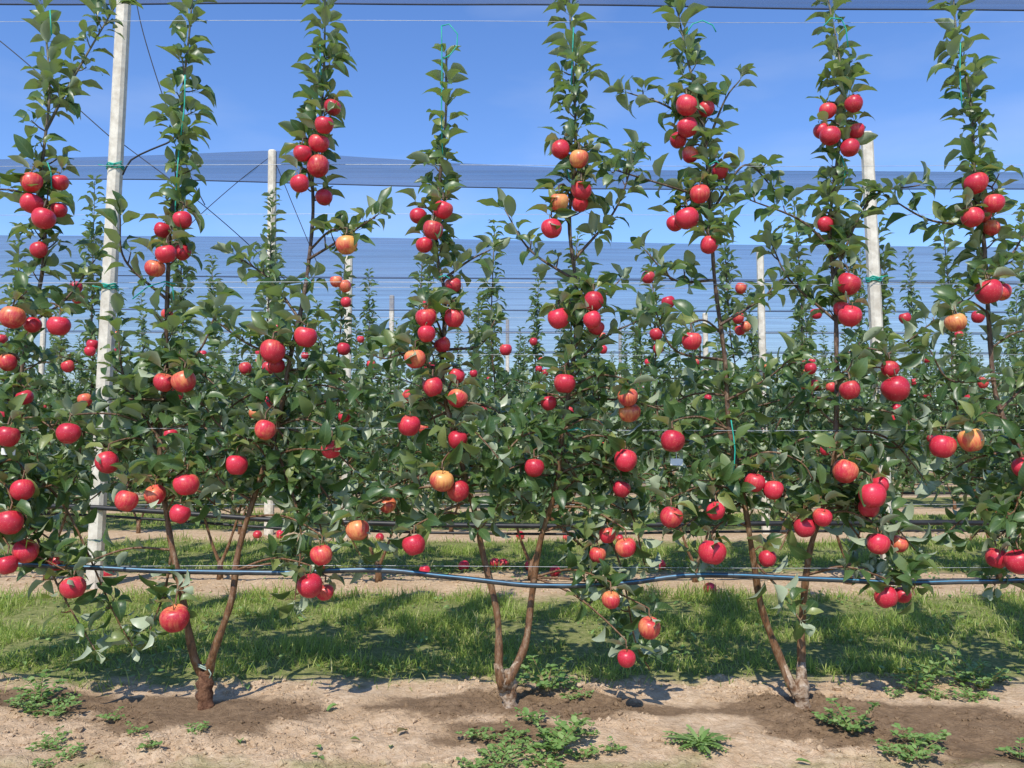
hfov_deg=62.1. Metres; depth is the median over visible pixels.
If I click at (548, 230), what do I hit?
apple
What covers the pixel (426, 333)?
apple
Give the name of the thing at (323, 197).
apple
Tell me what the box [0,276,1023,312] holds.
hail net
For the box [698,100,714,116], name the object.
apple
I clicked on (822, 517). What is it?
apple
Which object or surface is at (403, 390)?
hail net
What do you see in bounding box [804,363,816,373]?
apple
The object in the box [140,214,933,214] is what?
trellis wire
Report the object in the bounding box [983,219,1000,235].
apple
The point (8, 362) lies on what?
apple
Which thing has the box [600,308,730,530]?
apple tree
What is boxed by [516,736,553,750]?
weed plant
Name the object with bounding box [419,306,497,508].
apple tree
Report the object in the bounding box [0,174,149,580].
apple tree
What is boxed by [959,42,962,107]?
plant tie
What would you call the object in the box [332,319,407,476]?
apple tree
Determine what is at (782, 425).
apple tree
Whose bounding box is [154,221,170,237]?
apple
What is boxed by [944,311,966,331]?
apple
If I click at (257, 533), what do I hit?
apple
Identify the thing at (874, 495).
apple
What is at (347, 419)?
apple
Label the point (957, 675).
weed plant
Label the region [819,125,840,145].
apple
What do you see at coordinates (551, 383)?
apple tree
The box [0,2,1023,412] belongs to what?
sky
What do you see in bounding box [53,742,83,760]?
weed plant
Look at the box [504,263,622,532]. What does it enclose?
apple tree
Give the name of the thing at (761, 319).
concrete post
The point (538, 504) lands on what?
trellis wire
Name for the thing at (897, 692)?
weed plant
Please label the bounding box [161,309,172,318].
apple
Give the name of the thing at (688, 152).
apple
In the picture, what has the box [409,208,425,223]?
apple
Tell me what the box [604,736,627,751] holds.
weed plant
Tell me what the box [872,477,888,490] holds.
apple
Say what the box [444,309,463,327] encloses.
apple
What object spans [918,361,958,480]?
apple tree
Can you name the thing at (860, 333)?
apple tree
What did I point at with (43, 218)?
apple
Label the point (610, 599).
apple
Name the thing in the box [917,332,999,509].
apple tree
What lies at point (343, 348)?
apple
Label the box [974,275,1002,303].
apple
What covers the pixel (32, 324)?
apple
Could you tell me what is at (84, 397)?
apple
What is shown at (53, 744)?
weed plant
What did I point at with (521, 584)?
irrigation pipe
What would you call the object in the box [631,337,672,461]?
apple tree
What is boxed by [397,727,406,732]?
fallen leaf
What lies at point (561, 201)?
apple
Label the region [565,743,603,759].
weed plant
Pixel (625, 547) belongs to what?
apple
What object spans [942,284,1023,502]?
apple tree
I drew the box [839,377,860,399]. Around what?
apple
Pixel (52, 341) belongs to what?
apple tree
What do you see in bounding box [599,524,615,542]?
apple
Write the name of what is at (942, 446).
apple
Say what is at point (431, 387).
apple
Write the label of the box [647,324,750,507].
apple tree
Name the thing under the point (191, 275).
apple tree
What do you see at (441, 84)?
plant tie
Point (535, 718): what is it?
weed plant
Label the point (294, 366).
apple tree
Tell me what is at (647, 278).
apple
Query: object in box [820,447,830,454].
apple
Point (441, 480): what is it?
apple
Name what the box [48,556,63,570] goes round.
apple
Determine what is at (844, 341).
apple tree
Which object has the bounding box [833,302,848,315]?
apple
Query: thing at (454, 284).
apple
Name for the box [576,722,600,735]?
weed plant
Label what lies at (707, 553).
apple
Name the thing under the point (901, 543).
apple
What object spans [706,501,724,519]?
apple
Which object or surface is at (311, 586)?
apple
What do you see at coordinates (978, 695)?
weed plant
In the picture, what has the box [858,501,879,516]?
apple
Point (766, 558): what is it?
apple
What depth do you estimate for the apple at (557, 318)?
2.98 m
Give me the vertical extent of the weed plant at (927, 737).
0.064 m
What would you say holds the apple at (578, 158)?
hanging from the apple tree at (563, 482)
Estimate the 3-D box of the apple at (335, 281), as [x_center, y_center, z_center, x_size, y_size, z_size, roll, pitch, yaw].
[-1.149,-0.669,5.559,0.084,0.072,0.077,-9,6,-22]
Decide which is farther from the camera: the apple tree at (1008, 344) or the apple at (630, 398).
the apple tree at (1008, 344)
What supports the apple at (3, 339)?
attached to the apple tree at (35, 453)
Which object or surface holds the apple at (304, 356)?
hanging from the apple tree at (367, 307)
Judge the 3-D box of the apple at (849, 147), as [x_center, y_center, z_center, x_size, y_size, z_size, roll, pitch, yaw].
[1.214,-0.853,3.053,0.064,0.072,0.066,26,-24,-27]
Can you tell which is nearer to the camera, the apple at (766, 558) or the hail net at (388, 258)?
the apple at (766, 558)
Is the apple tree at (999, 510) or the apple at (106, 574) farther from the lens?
the apple at (106, 574)
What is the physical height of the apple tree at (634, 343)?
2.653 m
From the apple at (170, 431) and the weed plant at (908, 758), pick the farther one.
the apple at (170, 431)
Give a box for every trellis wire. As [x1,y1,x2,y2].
[0,20,950,22]
[0,164,976,166]
[0,282,1023,284]
[0,332,936,333]
[1,287,1023,288]
[18,354,1023,355]
[18,428,1023,430]
[46,379,998,379]
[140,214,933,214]
[172,504,954,504]
[182,282,920,282]
[209,565,1005,567]
[233,356,1021,356]
[302,429,999,430]
[311,317,1015,317]
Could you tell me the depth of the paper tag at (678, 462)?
2.97 m
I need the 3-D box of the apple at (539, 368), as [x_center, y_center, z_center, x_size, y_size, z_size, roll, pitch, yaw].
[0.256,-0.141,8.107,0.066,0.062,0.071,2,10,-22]
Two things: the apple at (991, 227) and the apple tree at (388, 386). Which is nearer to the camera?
the apple at (991, 227)
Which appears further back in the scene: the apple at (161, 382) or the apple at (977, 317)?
the apple at (977, 317)
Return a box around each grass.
[0,530,1021,574]
[0,576,1023,695]
[24,507,977,530]
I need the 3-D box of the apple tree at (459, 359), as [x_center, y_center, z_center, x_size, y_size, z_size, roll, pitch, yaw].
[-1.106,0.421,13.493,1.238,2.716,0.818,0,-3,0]
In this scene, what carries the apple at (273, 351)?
hanging from the apple tree at (133, 407)
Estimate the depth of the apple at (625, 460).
2.97 m
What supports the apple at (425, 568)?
on the ground at (696, 709)
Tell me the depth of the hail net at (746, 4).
5.85 m
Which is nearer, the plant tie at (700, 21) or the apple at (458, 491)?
the apple at (458, 491)
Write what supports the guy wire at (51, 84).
attached to the concrete post at (96, 528)
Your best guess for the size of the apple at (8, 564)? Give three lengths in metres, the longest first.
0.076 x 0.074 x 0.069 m
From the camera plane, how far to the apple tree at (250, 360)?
13.53 m
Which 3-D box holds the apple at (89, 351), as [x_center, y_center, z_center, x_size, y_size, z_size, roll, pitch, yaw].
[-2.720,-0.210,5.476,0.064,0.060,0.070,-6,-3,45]
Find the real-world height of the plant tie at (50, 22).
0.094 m
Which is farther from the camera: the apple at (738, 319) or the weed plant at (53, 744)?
the apple at (738, 319)
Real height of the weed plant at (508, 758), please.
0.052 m
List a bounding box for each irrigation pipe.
[18,562,1023,588]
[29,503,988,528]
[40,513,1004,534]
[113,486,965,493]
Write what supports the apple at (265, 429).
hanging from the apple tree at (133, 407)
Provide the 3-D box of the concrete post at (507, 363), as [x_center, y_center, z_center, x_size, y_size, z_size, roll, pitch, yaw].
[-0.114,0.308,21.317,0.099,3.873,0.099,0,-3,0]
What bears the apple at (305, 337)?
hanging from the apple tree at (133, 407)
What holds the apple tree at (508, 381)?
on the ground at (696, 709)
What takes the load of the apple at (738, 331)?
hanging from the apple tree at (655, 365)
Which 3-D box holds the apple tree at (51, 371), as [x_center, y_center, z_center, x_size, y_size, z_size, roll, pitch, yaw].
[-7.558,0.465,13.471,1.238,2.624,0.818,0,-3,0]
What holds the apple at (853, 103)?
hanging from the apple tree at (826, 488)
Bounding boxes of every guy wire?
[0,41,108,135]
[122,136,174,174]
[124,145,289,284]
[136,0,204,204]
[174,165,258,240]
[277,166,315,259]
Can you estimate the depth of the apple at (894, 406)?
5.47 m
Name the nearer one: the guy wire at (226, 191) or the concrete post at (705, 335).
the guy wire at (226, 191)
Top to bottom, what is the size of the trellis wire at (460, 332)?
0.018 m
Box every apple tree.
[0,0,152,663]
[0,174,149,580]
[0,310,92,529]
[8,334,55,452]
[18,308,82,469]
[52,0,395,709]
[60,369,92,442]
[72,335,117,471]
[73,292,157,473]
[88,288,194,532]
[141,187,316,579]
[146,384,203,474]
[166,324,248,486]
[196,243,304,533]
[198,346,236,422]
[212,332,255,494]
[247,310,316,464]
[276,252,482,582]
[283,268,407,500]
[285,337,338,463]
[329,0,685,708]
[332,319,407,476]
[335,335,401,480]
[354,352,388,480]
[382,264,503,531]
[414,326,473,447]
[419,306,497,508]
[450,219,633,579]
[467,342,503,456]
[480,337,541,453]
[493,326,584,471]
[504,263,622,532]
[522,351,553,418]
[542,367,604,479]
[574,351,617,458]
[575,307,661,496]
[596,0,942,708]
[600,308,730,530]
[601,323,661,483]
[605,206,794,582]
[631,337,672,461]
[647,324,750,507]
[655,366,686,474]
[685,356,745,462]
[712,285,831,533]
[737,192,919,584]
[739,322,833,498]
[739,369,780,458]
[743,316,798,459]
[812,342,833,452]
[815,326,864,456]
[826,309,915,477]
[828,247,954,509]
[858,0,1023,600]
[889,340,951,491]
[895,209,1023,578]
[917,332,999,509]
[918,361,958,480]
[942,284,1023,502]
[942,331,1004,467]
[974,347,1009,462]
[985,304,1022,436]
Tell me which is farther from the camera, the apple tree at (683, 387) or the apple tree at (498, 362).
the apple tree at (683, 387)
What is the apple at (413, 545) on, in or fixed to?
hanging from the apple tree at (563, 482)
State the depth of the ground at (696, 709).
3.28 m
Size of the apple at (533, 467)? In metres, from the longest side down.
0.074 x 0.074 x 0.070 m
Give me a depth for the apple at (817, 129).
3.11 m
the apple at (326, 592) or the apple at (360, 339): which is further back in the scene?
the apple at (360, 339)
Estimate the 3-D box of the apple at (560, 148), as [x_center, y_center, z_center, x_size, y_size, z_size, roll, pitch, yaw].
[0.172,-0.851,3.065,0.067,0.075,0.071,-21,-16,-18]
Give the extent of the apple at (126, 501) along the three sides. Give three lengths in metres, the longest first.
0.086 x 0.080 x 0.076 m
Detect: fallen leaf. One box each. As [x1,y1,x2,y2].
[311,752,323,759]
[326,703,336,710]
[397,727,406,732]
[793,758,810,762]
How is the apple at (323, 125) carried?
hanging from the apple tree at (133, 407)
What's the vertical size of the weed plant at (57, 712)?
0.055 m
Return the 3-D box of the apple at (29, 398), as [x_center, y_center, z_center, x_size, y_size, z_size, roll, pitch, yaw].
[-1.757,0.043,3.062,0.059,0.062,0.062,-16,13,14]
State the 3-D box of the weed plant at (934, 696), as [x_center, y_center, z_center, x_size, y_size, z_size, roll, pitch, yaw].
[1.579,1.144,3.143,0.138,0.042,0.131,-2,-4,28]
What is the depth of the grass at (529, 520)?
9.35 m
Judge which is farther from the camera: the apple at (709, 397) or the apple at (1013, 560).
the apple at (709, 397)
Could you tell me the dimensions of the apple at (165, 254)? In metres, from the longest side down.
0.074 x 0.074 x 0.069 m
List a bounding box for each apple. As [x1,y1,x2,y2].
[0,304,26,328]
[0,335,7,343]
[0,353,17,370]
[0,422,20,446]
[0,506,23,534]
[0,552,17,574]
[10,478,34,500]
[12,538,38,562]
[15,389,33,404]
[19,192,43,212]
[20,172,43,191]
[23,317,41,332]
[29,240,47,257]
[31,206,56,228]
[46,312,70,335]
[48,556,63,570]
[50,202,67,217]
[52,171,68,189]
[56,420,81,443]
[59,576,86,598]
[61,360,74,372]
[72,281,82,291]
[77,393,92,405]
[84,347,95,355]
[86,340,97,349]
[94,449,118,473]
[103,571,113,575]
[114,487,138,511]
[144,260,165,276]
[144,483,165,504]
[153,371,172,391]
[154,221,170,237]
[155,241,175,262]
[159,602,189,632]
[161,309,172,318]
[164,429,177,437]
[169,502,190,523]
[170,368,195,392]
[172,208,191,228]
[173,470,199,494]
[175,244,190,260]
[225,451,247,474]
[239,362,251,373]
[249,410,255,418]
[253,530,261,537]
[254,417,275,439]
[260,336,285,363]
[260,396,272,406]
[262,362,271,373]
[268,360,284,372]
[275,530,283,538]
[290,172,308,192]
[293,142,311,161]
[294,323,316,346]
[297,572,322,597]
[301,352,308,358]
[307,154,328,177]
[308,134,329,152]
[310,541,331,564]
[315,112,333,133]
[315,188,332,205]
[317,583,333,600]
[321,440,340,458]
[324,98,340,115]
[330,276,341,286]
[335,232,356,254]
[337,343,349,354]
[338,413,349,421]
[339,280,350,291]
[340,297,350,306]
[345,518,368,539]
[357,336,363,342]
[376,533,383,540]
[380,497,395,512]
[398,411,420,435]
[402,531,424,555]
[403,390,409,401]
[404,346,425,367]
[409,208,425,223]
[415,305,436,325]
[416,235,432,252]
[418,323,435,341]
[419,565,429,571]
[422,374,442,396]
[423,217,442,239]
[430,467,453,491]
[433,198,452,218]
[434,335,449,352]
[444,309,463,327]
[445,275,460,291]
[447,480,468,501]
[448,368,464,383]
[448,388,467,407]
[448,428,467,448]
[458,560,469,570]
[470,370,477,376]
[490,558,498,568]
[498,558,508,568]
[500,344,511,355]
[524,457,543,476]
[529,338,537,345]
[535,366,541,371]
[540,396,556,409]
[541,216,561,237]
[547,305,568,328]
[549,565,560,576]
[551,139,569,158]
[551,189,568,209]
[554,370,575,392]
[569,146,588,167]
[571,179,591,200]
[572,198,587,211]
[583,309,600,328]
[585,291,603,310]
[588,322,604,334]
[589,544,605,562]
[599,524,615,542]
[600,345,606,353]
[602,589,619,608]
[613,479,630,497]
[614,446,636,471]
[615,535,622,541]
[615,535,635,556]
[617,389,637,405]
[617,646,635,667]
[619,404,640,421]
[638,614,660,639]
[642,271,654,283]
[649,328,662,340]
[658,560,665,569]
[660,504,682,527]
[661,296,674,306]
[661,426,684,451]
[666,214,681,231]
[670,129,686,148]
[675,205,698,229]
[676,93,697,115]
[677,115,697,137]
[681,328,701,349]
[682,146,698,162]
[690,181,709,203]
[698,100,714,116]
[698,536,726,564]
[700,234,717,253]
[703,582,716,595]
[704,395,711,400]
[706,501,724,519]
[711,160,727,178]
[732,312,743,323]
[734,325,744,335]
[735,283,746,293]
[741,321,750,331]
[744,471,764,491]
[758,550,776,566]
[763,478,783,499]
[793,518,815,536]
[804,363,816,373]
[810,309,821,318]
[812,507,832,526]
[813,121,827,138]
[817,216,833,231]
[819,100,836,118]
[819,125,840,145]
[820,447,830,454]
[825,382,834,391]
[832,458,858,482]
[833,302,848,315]
[838,270,861,294]
[838,302,861,326]
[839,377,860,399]
[840,138,859,156]
[844,94,862,112]
[850,120,864,138]
[858,479,886,507]
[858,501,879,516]
[867,531,890,554]
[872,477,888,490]
[874,587,897,607]
[880,360,899,376]
[880,374,909,401]
[890,404,900,409]
[890,534,908,552]
[895,587,911,602]
[898,313,910,323]
[929,431,956,457]
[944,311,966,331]
[957,428,984,451]
[960,207,984,227]
[963,172,988,193]
[971,311,984,322]
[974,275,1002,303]
[977,378,988,387]
[983,193,1004,212]
[983,209,991,222]
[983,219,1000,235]
[985,545,1005,567]
[999,283,1011,300]
[1003,547,1023,573]
[1011,457,1023,475]
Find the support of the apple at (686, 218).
hanging from the apple tree at (826, 488)
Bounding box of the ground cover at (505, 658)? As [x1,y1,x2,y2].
[0,560,1023,676]
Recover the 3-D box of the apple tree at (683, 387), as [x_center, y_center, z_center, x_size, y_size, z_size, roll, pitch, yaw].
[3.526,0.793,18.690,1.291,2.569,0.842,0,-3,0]
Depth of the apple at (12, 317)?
2.98 m
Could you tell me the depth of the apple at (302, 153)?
3.00 m
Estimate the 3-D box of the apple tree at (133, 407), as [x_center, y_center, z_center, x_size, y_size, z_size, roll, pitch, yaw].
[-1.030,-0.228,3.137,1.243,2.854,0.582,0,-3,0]
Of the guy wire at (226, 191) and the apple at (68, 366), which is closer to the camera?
the apple at (68, 366)
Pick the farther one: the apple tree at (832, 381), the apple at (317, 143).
the apple tree at (832, 381)
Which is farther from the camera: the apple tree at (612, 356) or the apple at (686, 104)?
the apple tree at (612, 356)
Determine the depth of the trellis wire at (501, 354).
5.69 m
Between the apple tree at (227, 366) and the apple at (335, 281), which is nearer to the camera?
the apple at (335, 281)
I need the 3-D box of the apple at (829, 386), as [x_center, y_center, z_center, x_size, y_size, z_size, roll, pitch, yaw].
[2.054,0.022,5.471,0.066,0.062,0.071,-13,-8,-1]
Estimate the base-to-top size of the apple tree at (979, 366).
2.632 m
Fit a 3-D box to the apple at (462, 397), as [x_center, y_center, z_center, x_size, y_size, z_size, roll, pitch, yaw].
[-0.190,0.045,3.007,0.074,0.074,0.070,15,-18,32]
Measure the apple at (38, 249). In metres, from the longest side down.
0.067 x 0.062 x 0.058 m
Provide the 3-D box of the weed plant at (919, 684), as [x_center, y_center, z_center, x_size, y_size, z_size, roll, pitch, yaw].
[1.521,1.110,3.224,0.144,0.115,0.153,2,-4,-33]
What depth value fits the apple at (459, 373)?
3.07 m
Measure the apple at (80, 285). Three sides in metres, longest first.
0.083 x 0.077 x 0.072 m
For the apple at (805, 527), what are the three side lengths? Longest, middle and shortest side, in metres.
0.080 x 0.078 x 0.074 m
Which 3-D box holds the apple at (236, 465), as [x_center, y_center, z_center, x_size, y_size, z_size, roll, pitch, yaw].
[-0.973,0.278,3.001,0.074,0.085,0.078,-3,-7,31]
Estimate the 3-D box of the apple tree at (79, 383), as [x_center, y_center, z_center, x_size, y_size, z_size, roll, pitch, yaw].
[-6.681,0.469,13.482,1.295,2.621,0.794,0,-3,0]
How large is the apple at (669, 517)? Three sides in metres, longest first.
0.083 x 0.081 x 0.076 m
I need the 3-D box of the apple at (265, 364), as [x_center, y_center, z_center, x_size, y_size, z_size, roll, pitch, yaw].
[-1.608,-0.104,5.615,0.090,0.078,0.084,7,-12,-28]
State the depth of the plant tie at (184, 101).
3.09 m
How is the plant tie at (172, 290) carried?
attached to the apple tree at (133, 407)
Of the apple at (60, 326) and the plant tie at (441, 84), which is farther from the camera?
the plant tie at (441, 84)
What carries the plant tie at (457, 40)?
attached to the apple tree at (563, 482)
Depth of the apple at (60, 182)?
3.09 m
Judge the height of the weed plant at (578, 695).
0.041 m
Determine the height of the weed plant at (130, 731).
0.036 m
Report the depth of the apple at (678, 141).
3.11 m
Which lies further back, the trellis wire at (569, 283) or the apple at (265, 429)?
the trellis wire at (569, 283)
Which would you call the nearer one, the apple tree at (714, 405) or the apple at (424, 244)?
the apple at (424, 244)
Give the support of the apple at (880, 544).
hanging from the apple tree at (826, 488)
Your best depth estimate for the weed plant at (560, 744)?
2.61 m
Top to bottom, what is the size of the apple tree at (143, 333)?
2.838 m
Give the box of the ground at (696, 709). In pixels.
[0,459,1023,767]
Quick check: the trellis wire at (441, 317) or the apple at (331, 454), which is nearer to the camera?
the apple at (331, 454)
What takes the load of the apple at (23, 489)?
hanging from the apple tree at (59, 478)
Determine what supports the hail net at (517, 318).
attached to the concrete post at (42, 344)
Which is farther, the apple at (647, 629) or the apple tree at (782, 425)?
the apple tree at (782, 425)
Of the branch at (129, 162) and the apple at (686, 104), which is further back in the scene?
the branch at (129, 162)
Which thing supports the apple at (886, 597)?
hanging from the apple tree at (826, 488)
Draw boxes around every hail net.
[0,0,1023,10]
[0,151,1023,189]
[0,235,1023,284]
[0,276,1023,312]
[0,310,1023,333]
[0,332,1022,353]
[0,351,1022,370]
[0,368,1002,382]
[0,383,1003,393]
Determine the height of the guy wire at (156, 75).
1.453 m
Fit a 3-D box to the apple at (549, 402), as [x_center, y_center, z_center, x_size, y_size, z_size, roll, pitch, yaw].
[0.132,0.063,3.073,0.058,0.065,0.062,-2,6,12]
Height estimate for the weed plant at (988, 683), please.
0.134 m
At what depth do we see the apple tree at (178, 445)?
13.44 m
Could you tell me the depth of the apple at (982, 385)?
5.49 m
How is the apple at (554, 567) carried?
on the ground at (696, 709)
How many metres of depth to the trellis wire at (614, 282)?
8.34 m
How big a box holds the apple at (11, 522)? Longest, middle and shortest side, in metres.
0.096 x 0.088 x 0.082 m
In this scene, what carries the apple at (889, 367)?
hanging from the apple tree at (826, 488)
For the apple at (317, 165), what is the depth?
3.01 m
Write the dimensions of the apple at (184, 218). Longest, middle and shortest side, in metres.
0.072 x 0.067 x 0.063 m
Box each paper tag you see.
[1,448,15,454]
[670,452,682,465]
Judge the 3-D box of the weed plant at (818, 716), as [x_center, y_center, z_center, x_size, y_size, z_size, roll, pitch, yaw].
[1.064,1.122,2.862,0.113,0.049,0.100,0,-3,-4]
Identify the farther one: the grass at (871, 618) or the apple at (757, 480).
the grass at (871, 618)
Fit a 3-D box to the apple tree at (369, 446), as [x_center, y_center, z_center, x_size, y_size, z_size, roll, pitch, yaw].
[-0.882,0.216,5.651,1.402,2.228,0.762,0,-3,0]
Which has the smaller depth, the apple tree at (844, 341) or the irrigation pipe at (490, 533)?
the irrigation pipe at (490, 533)
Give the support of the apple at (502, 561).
on the ground at (696, 709)
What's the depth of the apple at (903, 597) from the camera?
2.99 m
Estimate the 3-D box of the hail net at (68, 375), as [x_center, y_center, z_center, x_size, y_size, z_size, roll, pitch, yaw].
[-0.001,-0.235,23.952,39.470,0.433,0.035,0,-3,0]
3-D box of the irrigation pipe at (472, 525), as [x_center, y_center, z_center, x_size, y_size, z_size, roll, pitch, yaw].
[-0.078,0.830,5.362,8.202,0.164,0.032,0,-3,0]
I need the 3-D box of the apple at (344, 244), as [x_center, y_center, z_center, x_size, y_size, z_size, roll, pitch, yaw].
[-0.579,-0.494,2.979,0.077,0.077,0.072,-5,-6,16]
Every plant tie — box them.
[44,162,51,188]
[49,10,51,34]
[132,281,174,298]
[160,284,174,299]
[175,150,179,212]
[180,75,185,134]
[441,24,457,58]
[441,26,442,153]
[570,27,573,89]
[686,20,716,33]
[731,420,735,471]
[824,17,848,47]
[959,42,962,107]
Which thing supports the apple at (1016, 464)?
hanging from the apple tree at (999, 510)
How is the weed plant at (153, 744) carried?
on the ground at (696, 709)
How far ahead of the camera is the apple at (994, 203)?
2.98 m
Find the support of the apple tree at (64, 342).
on the ground at (696, 709)
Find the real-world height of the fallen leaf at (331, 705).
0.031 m
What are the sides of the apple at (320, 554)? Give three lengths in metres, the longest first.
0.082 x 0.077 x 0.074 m
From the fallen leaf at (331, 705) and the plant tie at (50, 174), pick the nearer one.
the fallen leaf at (331, 705)
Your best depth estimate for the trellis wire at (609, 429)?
3.07 m
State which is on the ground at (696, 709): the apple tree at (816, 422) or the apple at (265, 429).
the apple tree at (816, 422)
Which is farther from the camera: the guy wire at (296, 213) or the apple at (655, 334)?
the guy wire at (296, 213)
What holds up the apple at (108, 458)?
hanging from the apple tree at (133, 407)
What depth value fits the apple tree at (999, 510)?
3.10 m
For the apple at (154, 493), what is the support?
hanging from the apple tree at (133, 407)
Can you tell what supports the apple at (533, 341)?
hanging from the apple tree at (536, 349)
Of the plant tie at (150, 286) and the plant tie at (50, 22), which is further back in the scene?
the plant tie at (50, 22)
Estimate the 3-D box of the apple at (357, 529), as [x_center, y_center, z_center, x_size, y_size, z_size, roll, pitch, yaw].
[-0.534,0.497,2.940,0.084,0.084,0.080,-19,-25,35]
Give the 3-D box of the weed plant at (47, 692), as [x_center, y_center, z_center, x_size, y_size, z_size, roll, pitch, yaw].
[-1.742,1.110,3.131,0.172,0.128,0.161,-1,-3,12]
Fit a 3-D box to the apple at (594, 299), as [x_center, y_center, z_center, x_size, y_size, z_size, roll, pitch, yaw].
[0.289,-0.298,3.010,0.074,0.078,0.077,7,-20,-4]
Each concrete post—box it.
[37,317,46,401]
[86,0,130,588]
[264,149,276,534]
[341,257,352,537]
[387,297,393,484]
[506,327,508,371]
[702,313,710,501]
[756,252,769,533]
[860,131,896,585]
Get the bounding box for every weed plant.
[3,694,32,706]
[10,683,47,712]
[11,669,66,702]
[23,696,81,716]
[25,725,72,750]
[31,754,57,767]
[53,692,81,704]
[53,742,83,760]
[96,706,125,719]
[125,721,149,733]
[136,733,162,748]
[184,721,208,734]
[455,727,498,739]
[455,753,495,767]
[472,744,532,767]
[476,731,529,758]
[503,721,529,737]
[514,707,547,722]
[515,673,536,685]
[515,740,573,767]
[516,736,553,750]
[520,655,572,691]
[523,707,590,754]
[536,712,591,739]
[555,676,582,689]
[559,688,593,699]
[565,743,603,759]
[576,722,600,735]
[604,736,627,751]
[663,724,734,757]
[811,710,844,724]
[824,698,879,733]
[875,738,920,756]
[877,734,946,762]
[882,687,904,697]
[890,663,935,691]
[890,723,951,744]
[905,654,945,682]
[918,687,958,699]
[934,645,990,683]
[947,680,999,702]
[954,651,1010,690]
[981,666,1012,682]
[995,737,1023,758]
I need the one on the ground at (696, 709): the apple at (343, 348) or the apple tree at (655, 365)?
the apple tree at (655, 365)
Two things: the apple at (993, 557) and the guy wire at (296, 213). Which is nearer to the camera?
the apple at (993, 557)
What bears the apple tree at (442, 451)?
on the ground at (696, 709)
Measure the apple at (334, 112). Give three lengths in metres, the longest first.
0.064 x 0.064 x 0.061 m
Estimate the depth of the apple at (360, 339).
8.11 m
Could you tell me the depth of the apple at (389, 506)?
3.01 m
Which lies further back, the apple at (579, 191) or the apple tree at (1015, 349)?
the apple tree at (1015, 349)
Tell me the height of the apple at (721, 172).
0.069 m
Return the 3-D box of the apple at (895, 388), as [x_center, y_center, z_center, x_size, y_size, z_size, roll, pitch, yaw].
[1.357,0.010,3.018,0.097,0.104,0.091,-29,0,43]
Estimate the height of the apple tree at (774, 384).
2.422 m
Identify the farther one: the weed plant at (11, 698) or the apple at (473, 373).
the apple at (473, 373)
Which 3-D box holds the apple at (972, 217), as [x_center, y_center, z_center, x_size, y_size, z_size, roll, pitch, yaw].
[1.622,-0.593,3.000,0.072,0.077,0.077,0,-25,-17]
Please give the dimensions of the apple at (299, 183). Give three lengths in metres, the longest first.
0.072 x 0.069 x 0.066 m
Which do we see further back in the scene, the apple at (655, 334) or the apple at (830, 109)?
the apple at (655, 334)
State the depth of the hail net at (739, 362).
21.37 m
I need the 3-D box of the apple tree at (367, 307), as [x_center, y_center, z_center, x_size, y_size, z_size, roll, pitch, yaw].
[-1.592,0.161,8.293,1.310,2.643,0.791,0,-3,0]
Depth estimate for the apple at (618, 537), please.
7.56 m
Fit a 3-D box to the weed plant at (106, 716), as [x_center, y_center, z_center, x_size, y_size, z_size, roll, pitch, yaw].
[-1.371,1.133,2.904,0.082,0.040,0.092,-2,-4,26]
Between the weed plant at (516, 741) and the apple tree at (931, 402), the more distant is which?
the apple tree at (931, 402)
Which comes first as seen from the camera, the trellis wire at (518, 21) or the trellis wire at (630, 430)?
the trellis wire at (518, 21)
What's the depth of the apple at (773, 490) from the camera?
2.94 m
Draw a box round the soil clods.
[0,568,1023,767]
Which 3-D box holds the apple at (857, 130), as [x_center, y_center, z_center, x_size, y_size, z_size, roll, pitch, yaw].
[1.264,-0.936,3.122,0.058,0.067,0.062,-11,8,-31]
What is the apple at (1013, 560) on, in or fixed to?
hanging from the apple tree at (999, 510)
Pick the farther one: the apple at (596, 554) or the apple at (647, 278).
the apple at (647, 278)
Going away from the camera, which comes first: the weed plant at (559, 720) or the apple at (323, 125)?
the weed plant at (559, 720)
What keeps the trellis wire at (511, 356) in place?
attached to the concrete post at (705, 335)
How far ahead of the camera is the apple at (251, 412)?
5.57 m
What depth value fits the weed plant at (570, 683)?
3.19 m
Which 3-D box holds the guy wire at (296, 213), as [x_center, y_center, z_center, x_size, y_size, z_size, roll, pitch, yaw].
[-2.136,-1.699,8.410,0.494,1.156,0.007,0,-3,0]
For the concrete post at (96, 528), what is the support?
on the ground at (696, 709)
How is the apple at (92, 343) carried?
hanging from the apple tree at (35, 453)
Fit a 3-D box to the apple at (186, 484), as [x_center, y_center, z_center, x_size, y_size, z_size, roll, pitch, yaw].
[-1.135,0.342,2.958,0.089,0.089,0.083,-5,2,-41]
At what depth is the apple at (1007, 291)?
3.03 m
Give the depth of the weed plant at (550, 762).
2.54 m
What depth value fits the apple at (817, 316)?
5.55 m
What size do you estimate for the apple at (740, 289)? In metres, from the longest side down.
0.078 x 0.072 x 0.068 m
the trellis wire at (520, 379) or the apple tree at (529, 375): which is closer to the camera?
the trellis wire at (520, 379)
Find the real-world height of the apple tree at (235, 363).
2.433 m
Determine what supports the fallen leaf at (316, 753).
on the ground at (696, 709)
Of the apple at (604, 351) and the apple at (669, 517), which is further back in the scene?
the apple at (604, 351)
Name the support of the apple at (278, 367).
hanging from the apple tree at (133, 407)
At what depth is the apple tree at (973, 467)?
5.71 m
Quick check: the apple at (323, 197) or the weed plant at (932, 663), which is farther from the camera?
the weed plant at (932, 663)
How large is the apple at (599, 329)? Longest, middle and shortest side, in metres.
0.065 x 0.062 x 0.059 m
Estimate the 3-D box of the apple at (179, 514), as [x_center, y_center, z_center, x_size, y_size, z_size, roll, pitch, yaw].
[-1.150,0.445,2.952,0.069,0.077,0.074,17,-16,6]

